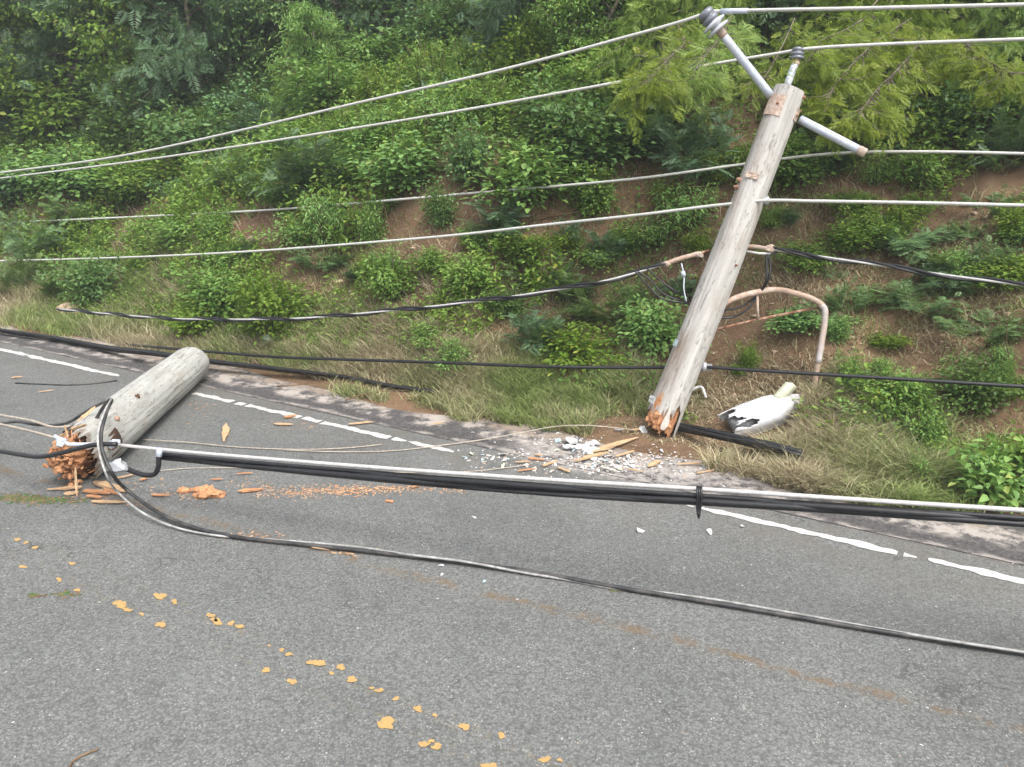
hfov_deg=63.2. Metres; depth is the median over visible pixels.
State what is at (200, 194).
weeds
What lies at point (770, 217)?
weed plant
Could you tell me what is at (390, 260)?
feathery shrub
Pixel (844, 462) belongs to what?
grass
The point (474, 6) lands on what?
leafy tree
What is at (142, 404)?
utility pole
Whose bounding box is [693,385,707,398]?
plastic strip
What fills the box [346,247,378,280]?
weed plant
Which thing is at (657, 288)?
loose cable
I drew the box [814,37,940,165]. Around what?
tree branch
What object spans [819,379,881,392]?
weed plant
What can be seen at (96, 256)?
leafy shrub
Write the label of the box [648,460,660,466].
wood splinter
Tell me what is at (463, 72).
leafy shrub
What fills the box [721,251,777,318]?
loose cable
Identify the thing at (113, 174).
leafy shrub
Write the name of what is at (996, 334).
feathery shrub
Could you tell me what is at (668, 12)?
leafy shrub
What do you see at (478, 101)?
weed plant
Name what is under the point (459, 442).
thin wire
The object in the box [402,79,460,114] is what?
feathery shrub
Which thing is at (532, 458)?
wood splinter
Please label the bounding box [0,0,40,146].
feathery tree
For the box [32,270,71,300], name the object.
feathery shrub
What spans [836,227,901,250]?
feathery shrub
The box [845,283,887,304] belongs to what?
feathery shrub
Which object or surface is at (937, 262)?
feathery shrub
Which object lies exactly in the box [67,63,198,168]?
leafy shrub
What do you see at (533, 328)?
feathery shrub
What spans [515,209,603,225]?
dead branch
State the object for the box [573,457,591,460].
wood splinter
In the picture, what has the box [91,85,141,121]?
feathery shrub
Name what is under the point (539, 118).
leafy shrub
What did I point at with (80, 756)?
twig
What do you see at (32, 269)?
feathery shrub
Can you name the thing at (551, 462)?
wood splinter
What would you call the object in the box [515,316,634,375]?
leafy shrub
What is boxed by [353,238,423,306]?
leafy shrub
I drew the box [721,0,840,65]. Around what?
feathery tree
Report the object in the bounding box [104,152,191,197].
leafy shrub
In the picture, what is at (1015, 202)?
feathery shrub
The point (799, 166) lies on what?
leafy shrub
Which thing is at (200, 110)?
leafy shrub
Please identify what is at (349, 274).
feathery shrub
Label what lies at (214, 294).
leafy shrub
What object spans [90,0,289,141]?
feathery tree
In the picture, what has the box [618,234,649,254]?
feathery shrub
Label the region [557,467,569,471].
wood splinter
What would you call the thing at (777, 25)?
leafy shrub
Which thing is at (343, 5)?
leafy shrub
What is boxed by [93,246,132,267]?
weed plant
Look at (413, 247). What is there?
stones
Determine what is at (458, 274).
leafy shrub
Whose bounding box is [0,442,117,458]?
loose cable
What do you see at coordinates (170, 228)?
leafy shrub
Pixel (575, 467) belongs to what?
ground
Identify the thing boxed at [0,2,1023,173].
overhead wire
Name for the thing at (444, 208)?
leafy shrub
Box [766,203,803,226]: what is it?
feathery shrub
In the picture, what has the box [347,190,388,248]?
leafy shrub
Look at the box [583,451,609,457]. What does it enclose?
wood splinter
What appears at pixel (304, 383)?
dead branch
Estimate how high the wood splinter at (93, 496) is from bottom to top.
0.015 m
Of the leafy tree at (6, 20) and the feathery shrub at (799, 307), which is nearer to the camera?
the feathery shrub at (799, 307)
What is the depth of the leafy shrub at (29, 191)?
14.48 m
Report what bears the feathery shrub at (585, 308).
on the hillside
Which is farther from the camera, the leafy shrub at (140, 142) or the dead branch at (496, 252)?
the leafy shrub at (140, 142)
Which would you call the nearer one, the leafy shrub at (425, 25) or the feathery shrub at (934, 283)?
the feathery shrub at (934, 283)
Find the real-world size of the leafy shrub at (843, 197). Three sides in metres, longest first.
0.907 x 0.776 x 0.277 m
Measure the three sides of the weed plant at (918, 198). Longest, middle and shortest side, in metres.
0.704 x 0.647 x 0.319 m
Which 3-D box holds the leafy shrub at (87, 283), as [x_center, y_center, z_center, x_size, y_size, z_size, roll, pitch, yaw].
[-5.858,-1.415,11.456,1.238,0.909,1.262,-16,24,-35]
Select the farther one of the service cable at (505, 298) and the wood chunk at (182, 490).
the service cable at (505, 298)
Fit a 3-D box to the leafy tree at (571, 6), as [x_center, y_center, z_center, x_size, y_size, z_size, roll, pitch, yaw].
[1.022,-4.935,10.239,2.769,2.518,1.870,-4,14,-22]
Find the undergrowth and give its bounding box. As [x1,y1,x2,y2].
[0,3,1010,403]
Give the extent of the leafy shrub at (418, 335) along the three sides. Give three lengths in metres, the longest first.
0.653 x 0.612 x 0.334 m
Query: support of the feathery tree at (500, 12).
on the hillside
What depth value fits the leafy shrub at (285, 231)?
10.30 m
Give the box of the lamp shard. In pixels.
[639,426,647,432]
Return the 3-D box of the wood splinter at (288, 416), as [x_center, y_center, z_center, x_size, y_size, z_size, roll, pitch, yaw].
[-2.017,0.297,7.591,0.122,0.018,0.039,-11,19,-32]
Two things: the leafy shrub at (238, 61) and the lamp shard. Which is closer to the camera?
the lamp shard
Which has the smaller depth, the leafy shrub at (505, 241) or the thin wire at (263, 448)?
the thin wire at (263, 448)
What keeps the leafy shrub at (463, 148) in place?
on the hillside
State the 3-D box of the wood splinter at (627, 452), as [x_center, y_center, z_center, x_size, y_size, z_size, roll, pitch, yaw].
[0.907,0.560,6.675,0.204,0.010,0.027,-12,20,-35]
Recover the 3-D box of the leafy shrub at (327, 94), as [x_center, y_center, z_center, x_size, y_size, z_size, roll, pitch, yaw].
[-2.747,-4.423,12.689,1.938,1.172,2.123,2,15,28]
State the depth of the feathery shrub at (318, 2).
15.56 m
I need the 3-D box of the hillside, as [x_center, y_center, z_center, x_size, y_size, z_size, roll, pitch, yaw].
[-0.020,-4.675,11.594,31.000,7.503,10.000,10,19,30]
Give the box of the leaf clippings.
[0,491,625,598]
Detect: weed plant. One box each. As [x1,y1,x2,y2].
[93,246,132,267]
[156,252,179,277]
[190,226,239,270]
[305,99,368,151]
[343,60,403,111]
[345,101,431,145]
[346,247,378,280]
[389,28,469,105]
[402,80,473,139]
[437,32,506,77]
[453,64,535,127]
[536,29,585,73]
[540,225,585,251]
[623,206,697,250]
[643,171,697,210]
[649,176,725,231]
[675,222,717,252]
[692,146,747,187]
[758,202,789,229]
[813,0,904,32]
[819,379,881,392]
[829,199,893,232]
[841,188,880,216]
[845,146,907,186]
[856,199,936,235]
[865,142,977,194]
[886,187,952,217]
[886,369,935,392]
[944,70,1023,151]
[974,340,1023,372]
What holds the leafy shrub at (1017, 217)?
on the hillside
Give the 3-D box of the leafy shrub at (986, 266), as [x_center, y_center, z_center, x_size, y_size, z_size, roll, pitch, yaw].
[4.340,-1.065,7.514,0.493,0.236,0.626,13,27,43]
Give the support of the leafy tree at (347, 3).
on the hillside
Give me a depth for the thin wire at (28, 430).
5.86 m
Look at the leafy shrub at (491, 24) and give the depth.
12.04 m
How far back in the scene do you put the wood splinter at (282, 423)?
7.37 m
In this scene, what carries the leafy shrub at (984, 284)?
on the hillside
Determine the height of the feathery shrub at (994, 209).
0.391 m
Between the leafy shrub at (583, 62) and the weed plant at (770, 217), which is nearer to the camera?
the weed plant at (770, 217)
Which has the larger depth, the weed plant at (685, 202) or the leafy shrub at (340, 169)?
the leafy shrub at (340, 169)
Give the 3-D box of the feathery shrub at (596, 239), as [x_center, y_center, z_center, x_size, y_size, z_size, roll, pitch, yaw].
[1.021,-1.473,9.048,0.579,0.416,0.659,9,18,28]
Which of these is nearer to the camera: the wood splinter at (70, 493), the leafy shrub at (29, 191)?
the wood splinter at (70, 493)
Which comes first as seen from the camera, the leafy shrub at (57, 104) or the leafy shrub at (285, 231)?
the leafy shrub at (285, 231)
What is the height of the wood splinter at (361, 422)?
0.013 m
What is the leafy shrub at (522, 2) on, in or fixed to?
on the hillside
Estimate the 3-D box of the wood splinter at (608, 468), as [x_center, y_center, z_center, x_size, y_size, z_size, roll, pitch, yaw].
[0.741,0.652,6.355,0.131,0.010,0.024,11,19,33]
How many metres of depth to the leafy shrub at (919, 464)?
5.94 m
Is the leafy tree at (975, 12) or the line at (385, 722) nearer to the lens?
the line at (385, 722)
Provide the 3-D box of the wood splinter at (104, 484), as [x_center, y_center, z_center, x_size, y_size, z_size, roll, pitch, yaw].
[-2.909,0.746,6.028,0.356,0.024,0.070,8,18,25]
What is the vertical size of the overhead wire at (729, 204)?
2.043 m
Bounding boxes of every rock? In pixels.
[55,302,85,315]
[263,333,276,341]
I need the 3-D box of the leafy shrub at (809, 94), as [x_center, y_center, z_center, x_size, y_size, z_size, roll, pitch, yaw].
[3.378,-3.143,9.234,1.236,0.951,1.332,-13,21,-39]
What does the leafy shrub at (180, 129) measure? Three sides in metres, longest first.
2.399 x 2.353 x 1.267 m
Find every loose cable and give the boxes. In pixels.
[0,400,104,425]
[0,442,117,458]
[95,397,1023,655]
[634,268,691,304]
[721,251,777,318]
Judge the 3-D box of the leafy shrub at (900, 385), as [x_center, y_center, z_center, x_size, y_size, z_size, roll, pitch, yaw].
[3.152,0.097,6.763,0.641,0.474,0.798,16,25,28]
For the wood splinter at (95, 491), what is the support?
on the road
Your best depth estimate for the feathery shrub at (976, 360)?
6.84 m
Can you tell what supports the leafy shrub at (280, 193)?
on the hillside
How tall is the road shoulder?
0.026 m
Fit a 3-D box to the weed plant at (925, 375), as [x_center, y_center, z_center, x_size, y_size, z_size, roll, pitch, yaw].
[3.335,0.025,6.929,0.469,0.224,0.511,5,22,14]
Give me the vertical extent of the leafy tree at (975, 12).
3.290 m
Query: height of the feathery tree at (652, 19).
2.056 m
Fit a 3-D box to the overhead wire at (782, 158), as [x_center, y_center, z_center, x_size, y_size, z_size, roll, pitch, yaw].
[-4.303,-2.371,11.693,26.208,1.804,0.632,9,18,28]
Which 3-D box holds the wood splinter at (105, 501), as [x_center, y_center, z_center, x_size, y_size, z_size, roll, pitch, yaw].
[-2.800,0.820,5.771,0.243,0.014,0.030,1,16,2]
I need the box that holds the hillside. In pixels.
[0,0,1023,514]
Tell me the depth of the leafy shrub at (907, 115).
8.52 m
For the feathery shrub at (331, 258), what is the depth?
9.96 m
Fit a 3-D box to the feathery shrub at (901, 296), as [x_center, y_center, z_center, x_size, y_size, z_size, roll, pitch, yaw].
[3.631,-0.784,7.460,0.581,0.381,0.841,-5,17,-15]
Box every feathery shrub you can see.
[0,209,37,232]
[0,211,69,264]
[0,223,18,254]
[0,253,48,293]
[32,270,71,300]
[37,192,109,233]
[45,147,84,164]
[56,115,113,155]
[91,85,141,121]
[191,140,292,197]
[196,33,225,62]
[219,92,291,144]
[220,236,257,260]
[248,128,374,199]
[278,82,320,112]
[284,246,345,270]
[308,0,332,20]
[310,0,375,50]
[322,250,354,267]
[340,260,371,283]
[365,253,404,269]
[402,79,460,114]
[458,192,530,238]
[487,251,597,301]
[501,303,566,355]
[552,213,584,241]
[556,276,663,325]
[578,229,632,260]
[614,95,678,155]
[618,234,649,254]
[620,100,745,183]
[652,272,696,298]
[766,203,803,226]
[785,296,823,325]
[794,117,864,180]
[816,266,848,280]
[822,274,877,318]
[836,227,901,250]
[840,370,880,394]
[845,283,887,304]
[857,226,975,264]
[871,277,977,314]
[903,257,970,290]
[907,246,975,271]
[918,303,1023,349]
[925,283,964,300]
[934,217,990,242]
[944,280,980,297]
[945,105,1023,174]
[955,183,1023,215]
[956,243,987,256]
[956,347,984,377]
[966,231,999,268]
[970,235,1023,268]
[1003,195,1023,220]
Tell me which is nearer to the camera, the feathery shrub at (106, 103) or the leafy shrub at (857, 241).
the leafy shrub at (857, 241)
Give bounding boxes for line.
[0,348,1023,583]
[14,538,562,766]
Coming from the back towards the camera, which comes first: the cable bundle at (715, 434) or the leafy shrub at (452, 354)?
the leafy shrub at (452, 354)
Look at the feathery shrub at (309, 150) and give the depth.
10.45 m
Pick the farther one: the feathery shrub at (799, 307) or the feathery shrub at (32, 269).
the feathery shrub at (32, 269)
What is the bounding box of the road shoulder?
[0,324,1023,564]
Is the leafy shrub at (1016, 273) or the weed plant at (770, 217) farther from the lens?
the weed plant at (770, 217)
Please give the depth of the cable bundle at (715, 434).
6.54 m
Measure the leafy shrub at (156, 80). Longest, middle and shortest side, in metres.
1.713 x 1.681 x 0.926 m
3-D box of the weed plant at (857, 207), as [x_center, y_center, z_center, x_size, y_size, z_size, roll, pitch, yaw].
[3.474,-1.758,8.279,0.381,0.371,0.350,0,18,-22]
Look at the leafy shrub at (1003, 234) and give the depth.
7.57 m
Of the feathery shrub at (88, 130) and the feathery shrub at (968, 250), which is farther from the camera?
the feathery shrub at (88, 130)
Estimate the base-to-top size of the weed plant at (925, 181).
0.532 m
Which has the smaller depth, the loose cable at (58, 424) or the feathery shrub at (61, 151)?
the loose cable at (58, 424)
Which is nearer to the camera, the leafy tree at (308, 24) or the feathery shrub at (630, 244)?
the feathery shrub at (630, 244)
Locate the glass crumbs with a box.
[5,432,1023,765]
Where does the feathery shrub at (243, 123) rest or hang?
on the hillside
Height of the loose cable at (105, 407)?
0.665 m
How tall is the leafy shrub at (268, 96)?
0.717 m
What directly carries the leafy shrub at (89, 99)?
on the hillside
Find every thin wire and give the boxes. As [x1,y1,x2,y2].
[0,414,72,427]
[0,423,54,438]
[15,380,116,385]
[143,439,381,449]
[160,464,529,472]
[283,425,634,451]
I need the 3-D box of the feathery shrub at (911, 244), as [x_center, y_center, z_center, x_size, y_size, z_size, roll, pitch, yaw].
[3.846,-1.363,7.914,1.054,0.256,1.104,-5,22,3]
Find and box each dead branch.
[277,380,343,386]
[345,390,406,400]
[487,246,507,260]
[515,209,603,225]
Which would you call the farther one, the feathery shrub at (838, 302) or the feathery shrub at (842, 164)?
the feathery shrub at (842, 164)
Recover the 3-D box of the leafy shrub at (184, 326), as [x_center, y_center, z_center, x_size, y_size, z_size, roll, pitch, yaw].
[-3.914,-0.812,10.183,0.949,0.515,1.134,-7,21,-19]
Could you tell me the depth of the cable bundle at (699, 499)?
4.45 m
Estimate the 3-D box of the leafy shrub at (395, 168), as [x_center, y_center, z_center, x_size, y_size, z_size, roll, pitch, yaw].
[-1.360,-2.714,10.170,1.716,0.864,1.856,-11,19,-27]
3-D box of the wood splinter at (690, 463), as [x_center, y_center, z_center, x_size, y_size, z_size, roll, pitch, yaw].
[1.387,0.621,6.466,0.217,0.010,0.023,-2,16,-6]
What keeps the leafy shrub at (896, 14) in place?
on the hillside
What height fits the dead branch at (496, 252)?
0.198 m
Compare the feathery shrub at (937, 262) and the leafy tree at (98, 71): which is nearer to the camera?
the feathery shrub at (937, 262)
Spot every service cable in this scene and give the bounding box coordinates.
[57,260,665,321]
[772,246,1023,286]
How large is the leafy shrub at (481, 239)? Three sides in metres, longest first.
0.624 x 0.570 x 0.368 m
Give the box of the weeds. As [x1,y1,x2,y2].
[0,0,1023,476]
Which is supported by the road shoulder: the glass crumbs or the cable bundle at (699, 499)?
the glass crumbs
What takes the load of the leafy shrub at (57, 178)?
on the hillside
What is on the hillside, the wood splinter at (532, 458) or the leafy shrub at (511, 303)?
the leafy shrub at (511, 303)
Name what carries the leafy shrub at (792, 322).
on the hillside
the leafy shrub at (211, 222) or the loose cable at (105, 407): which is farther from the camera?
the leafy shrub at (211, 222)
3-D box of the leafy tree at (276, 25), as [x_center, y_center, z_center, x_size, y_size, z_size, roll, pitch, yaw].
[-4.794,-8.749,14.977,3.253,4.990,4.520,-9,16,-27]
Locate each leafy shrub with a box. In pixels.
[0,70,106,148]
[0,134,124,203]
[0,143,34,208]
[4,162,51,203]
[35,241,136,309]
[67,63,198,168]
[67,151,175,210]
[70,68,121,119]
[83,248,107,268]
[94,213,163,249]
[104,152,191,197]
[115,243,153,274]
[117,106,180,162]
[120,61,195,100]
[121,93,267,171]
[128,214,201,249]
[141,173,201,202]
[149,294,228,342]
[162,252,273,323]
[169,72,281,129]
[173,98,223,132]
[191,202,237,243]
[211,32,284,78]
[220,259,316,344]
[225,62,295,102]
[226,116,322,165]
[248,82,288,108]
[251,212,321,255]
[252,179,301,205]
[253,1,293,35]
[261,44,388,120]
[288,145,367,185]
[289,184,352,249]
[317,124,448,197]
[324,0,375,20]
[326,117,395,160]
[334,18,420,74]
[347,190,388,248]
[350,0,430,42]
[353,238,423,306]
[377,0,481,53]
[398,243,457,279]
[399,317,450,351]
[410,178,471,234]
[416,331,480,378]
[420,57,493,99]
[428,105,507,197]
[431,250,502,299]
[452,223,502,253]
[456,12,568,93]
[457,126,606,212]
[468,0,544,48]
[475,0,626,39]
[477,280,546,320]
[488,230,555,263]
[502,77,686,178]
[507,59,624,164]
[512,27,648,108]
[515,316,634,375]
[557,0,631,38]
[559,159,623,222]
[563,238,624,273]
[601,219,651,256]
[604,292,688,362]
[613,0,695,54]
[717,127,818,195]
[725,362,747,376]
[732,337,767,368]
[739,127,845,192]
[740,0,804,59]
[754,52,865,140]
[755,235,837,276]
[755,304,866,334]
[803,217,902,256]
[807,393,925,433]
[808,186,887,216]
[812,0,1008,73]
[825,311,856,345]
[826,79,943,159]
[830,344,876,396]
[861,365,942,424]
[866,331,916,348]
[867,355,899,375]
[870,213,913,241]
[887,449,942,491]
[899,383,962,424]
[904,406,951,449]
[911,60,1023,148]
[927,241,971,274]
[929,348,1023,427]
[936,262,990,288]
[936,436,1023,514]
[952,249,1023,290]
[957,253,1015,275]
[962,270,1001,291]
[964,370,1023,399]
[984,419,1023,495]
[986,353,1019,396]
[987,10,1023,67]
[988,199,1023,242]
[991,218,1023,244]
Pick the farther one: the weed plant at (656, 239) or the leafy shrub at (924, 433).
the weed plant at (656, 239)
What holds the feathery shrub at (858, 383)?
on the hillside
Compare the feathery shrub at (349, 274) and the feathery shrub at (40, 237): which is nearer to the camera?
the feathery shrub at (349, 274)
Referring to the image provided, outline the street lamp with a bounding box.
[717,382,811,435]
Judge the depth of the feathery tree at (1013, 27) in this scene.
8.29 m
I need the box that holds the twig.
[68,748,98,766]
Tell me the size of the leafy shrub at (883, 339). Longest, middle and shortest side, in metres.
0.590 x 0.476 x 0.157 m
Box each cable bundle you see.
[0,328,440,393]
[105,443,1023,527]
[674,422,802,458]
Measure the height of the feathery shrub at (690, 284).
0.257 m
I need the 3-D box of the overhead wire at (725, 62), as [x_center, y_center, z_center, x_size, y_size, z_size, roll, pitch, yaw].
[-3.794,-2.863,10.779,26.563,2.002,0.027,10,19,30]
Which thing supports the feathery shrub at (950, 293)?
on the hillside
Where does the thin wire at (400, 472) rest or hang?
on the road
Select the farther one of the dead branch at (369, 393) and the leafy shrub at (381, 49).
the leafy shrub at (381, 49)
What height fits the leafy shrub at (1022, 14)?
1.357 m
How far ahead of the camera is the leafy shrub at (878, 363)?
7.11 m
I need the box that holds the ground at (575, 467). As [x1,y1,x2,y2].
[2,342,1023,565]
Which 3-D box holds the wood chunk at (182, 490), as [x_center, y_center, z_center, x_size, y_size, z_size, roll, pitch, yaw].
[-2.350,0.769,5.971,0.100,0.053,0.084,7,17,22]
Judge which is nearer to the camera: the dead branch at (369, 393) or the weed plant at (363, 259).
the dead branch at (369, 393)
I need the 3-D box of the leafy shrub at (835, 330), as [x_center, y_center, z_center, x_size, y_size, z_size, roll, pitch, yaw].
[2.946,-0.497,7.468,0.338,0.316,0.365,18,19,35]
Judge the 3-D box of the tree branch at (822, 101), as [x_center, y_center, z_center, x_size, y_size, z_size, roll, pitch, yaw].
[3.167,-2.669,7.383,2.293,1.273,0.806,-15,22,-41]
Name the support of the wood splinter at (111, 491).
on the road
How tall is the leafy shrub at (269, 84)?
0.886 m
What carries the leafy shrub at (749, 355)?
on the hillside
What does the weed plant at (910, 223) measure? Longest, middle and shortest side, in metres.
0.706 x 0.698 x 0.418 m
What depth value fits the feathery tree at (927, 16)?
8.29 m
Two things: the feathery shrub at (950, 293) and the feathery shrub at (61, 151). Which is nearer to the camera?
the feathery shrub at (950, 293)
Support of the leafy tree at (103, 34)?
on the hillside
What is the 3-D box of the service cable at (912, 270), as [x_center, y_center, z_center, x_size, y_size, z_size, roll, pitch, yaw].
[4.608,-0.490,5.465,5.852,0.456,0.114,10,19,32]
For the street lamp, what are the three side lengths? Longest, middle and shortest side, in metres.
0.833 x 0.277 x 0.228 m
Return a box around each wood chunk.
[176,486,191,493]
[191,484,225,498]
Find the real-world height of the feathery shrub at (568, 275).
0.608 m
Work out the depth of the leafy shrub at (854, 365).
7.00 m
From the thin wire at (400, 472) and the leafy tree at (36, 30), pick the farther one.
the leafy tree at (36, 30)
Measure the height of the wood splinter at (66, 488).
0.015 m
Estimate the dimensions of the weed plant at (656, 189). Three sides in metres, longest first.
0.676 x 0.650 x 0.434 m
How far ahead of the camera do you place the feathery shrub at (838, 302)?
7.58 m
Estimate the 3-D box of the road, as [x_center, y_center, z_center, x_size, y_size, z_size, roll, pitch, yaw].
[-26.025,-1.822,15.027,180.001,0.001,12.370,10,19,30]
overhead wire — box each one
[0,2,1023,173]
[0,37,1023,178]
[0,199,1023,261]
[2,150,1023,222]
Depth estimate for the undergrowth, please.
9.04 m
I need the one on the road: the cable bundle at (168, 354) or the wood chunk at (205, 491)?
the wood chunk at (205, 491)
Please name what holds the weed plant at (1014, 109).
on the hillside
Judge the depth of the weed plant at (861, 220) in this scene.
8.11 m
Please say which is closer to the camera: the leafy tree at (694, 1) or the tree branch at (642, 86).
the tree branch at (642, 86)
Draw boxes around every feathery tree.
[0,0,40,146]
[0,0,177,131]
[5,0,172,69]
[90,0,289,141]
[320,0,430,48]
[453,0,556,67]
[564,0,767,146]
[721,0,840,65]
[740,0,1000,120]
[875,0,1023,100]
[954,0,1023,79]
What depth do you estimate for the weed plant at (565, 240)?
9.11 m
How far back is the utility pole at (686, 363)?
6.79 m
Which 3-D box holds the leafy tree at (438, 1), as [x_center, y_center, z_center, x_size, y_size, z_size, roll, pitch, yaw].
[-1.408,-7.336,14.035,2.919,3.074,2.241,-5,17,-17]
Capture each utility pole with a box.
[42,347,209,495]
[645,6,867,438]
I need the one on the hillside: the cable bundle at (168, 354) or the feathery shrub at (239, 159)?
the feathery shrub at (239, 159)
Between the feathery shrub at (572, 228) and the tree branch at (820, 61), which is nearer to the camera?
the tree branch at (820, 61)
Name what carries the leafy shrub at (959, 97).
on the hillside
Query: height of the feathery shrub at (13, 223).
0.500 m
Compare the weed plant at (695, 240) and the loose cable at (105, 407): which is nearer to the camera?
the loose cable at (105, 407)
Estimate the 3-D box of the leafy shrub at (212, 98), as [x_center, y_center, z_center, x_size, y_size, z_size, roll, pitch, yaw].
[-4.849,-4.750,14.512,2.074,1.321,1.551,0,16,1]
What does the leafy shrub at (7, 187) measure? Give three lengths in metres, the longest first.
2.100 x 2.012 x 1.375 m
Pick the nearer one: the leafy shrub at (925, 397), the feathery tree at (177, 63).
the leafy shrub at (925, 397)
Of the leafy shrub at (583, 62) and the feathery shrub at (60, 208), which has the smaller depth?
the leafy shrub at (583, 62)
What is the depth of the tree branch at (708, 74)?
7.48 m
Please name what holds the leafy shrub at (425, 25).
on the hillside
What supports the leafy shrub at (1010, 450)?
on the hillside
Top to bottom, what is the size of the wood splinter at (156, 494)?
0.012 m
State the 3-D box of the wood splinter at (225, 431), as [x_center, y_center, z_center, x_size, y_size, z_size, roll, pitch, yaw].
[-2.467,0.417,7.174,0.068,0.024,0.491,-5,17,-16]
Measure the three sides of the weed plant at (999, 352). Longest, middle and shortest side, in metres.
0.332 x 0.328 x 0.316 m
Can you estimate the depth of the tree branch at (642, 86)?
6.99 m
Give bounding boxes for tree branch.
[605,24,731,143]
[651,3,768,118]
[722,18,818,112]
[766,10,912,88]
[798,18,948,157]
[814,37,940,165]
[916,30,1023,109]
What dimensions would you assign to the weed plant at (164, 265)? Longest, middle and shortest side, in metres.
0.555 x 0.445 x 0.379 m
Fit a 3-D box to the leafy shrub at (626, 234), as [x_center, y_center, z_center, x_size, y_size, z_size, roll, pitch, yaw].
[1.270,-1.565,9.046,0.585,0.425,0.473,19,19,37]
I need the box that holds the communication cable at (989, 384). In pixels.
[122,343,1023,388]
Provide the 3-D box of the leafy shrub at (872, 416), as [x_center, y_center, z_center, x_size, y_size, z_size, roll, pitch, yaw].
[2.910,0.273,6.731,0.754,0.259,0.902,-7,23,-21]
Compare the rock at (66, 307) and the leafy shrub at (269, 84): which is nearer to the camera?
the rock at (66, 307)
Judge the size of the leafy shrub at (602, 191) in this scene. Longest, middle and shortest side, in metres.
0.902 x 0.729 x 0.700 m
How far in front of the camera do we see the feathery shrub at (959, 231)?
7.90 m
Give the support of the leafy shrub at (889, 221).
on the hillside
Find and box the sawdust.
[64,395,466,555]
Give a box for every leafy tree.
[0,0,97,141]
[6,1,94,68]
[10,0,284,71]
[11,0,202,117]
[138,0,294,97]
[171,0,305,43]
[248,0,375,26]
[251,0,358,135]
[355,0,465,35]
[427,0,515,38]
[514,0,649,70]
[544,0,631,21]
[629,0,719,43]
[693,0,804,65]
[883,0,992,66]
[899,0,1018,32]
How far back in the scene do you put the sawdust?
5.99 m
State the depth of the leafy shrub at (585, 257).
8.95 m
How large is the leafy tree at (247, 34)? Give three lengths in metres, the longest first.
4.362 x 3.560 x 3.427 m
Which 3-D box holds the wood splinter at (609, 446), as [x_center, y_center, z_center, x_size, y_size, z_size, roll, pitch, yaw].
[0.845,0.501,6.835,0.501,0.020,0.062,-14,21,-33]
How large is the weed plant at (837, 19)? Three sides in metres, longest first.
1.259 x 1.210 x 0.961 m
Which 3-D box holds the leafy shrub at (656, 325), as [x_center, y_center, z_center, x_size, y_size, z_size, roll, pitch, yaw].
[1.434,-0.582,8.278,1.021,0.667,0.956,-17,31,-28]
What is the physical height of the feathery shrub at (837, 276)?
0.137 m
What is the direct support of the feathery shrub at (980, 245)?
on the hillside
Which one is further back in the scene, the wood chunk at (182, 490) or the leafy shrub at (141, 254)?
the leafy shrub at (141, 254)
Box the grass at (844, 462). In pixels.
[0,2,1023,512]
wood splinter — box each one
[47,486,81,489]
[64,491,78,494]
[82,488,109,494]
[86,494,100,498]
[91,500,125,502]
[93,480,125,491]
[103,488,118,494]
[151,493,168,495]
[222,423,229,441]
[238,488,264,491]
[273,423,291,424]
[284,414,296,417]
[349,421,372,424]
[528,457,544,459]
[542,460,556,465]
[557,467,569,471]
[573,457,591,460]
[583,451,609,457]
[591,437,637,452]
[601,466,616,470]
[616,450,633,456]
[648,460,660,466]
[677,462,701,464]
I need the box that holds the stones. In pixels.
[231,159,1023,439]
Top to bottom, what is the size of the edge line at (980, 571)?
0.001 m
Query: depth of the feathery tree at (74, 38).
16.42 m
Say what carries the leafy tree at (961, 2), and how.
on the hillside
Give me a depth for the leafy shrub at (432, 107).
10.18 m
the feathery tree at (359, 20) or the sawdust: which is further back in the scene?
the feathery tree at (359, 20)
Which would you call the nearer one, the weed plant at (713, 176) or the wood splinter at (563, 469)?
the wood splinter at (563, 469)
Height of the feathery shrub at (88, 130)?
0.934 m
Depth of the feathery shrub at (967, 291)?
7.43 m
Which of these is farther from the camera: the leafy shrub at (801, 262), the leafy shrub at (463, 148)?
the leafy shrub at (463, 148)
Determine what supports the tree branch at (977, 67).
attached to the tree branch at (822, 101)
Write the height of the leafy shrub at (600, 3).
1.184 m
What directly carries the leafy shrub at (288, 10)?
on the hillside
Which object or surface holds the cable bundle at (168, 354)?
on the road shoulder
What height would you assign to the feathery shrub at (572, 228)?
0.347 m
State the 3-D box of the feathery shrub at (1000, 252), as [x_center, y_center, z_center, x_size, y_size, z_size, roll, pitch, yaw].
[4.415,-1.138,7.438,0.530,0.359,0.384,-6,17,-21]
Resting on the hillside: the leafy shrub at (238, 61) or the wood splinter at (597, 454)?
the leafy shrub at (238, 61)
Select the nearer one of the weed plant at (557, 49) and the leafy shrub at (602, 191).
the leafy shrub at (602, 191)
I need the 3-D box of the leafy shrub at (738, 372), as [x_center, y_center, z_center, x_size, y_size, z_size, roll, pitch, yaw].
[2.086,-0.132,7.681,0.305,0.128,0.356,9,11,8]
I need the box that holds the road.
[0,342,1023,766]
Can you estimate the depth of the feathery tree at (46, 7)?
15.46 m
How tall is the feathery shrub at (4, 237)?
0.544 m
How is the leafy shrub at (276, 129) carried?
on the hillside
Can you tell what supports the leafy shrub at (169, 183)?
on the hillside
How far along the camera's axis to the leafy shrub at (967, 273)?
7.47 m
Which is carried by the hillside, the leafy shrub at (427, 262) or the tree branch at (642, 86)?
the leafy shrub at (427, 262)
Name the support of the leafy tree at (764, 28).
on the hillside

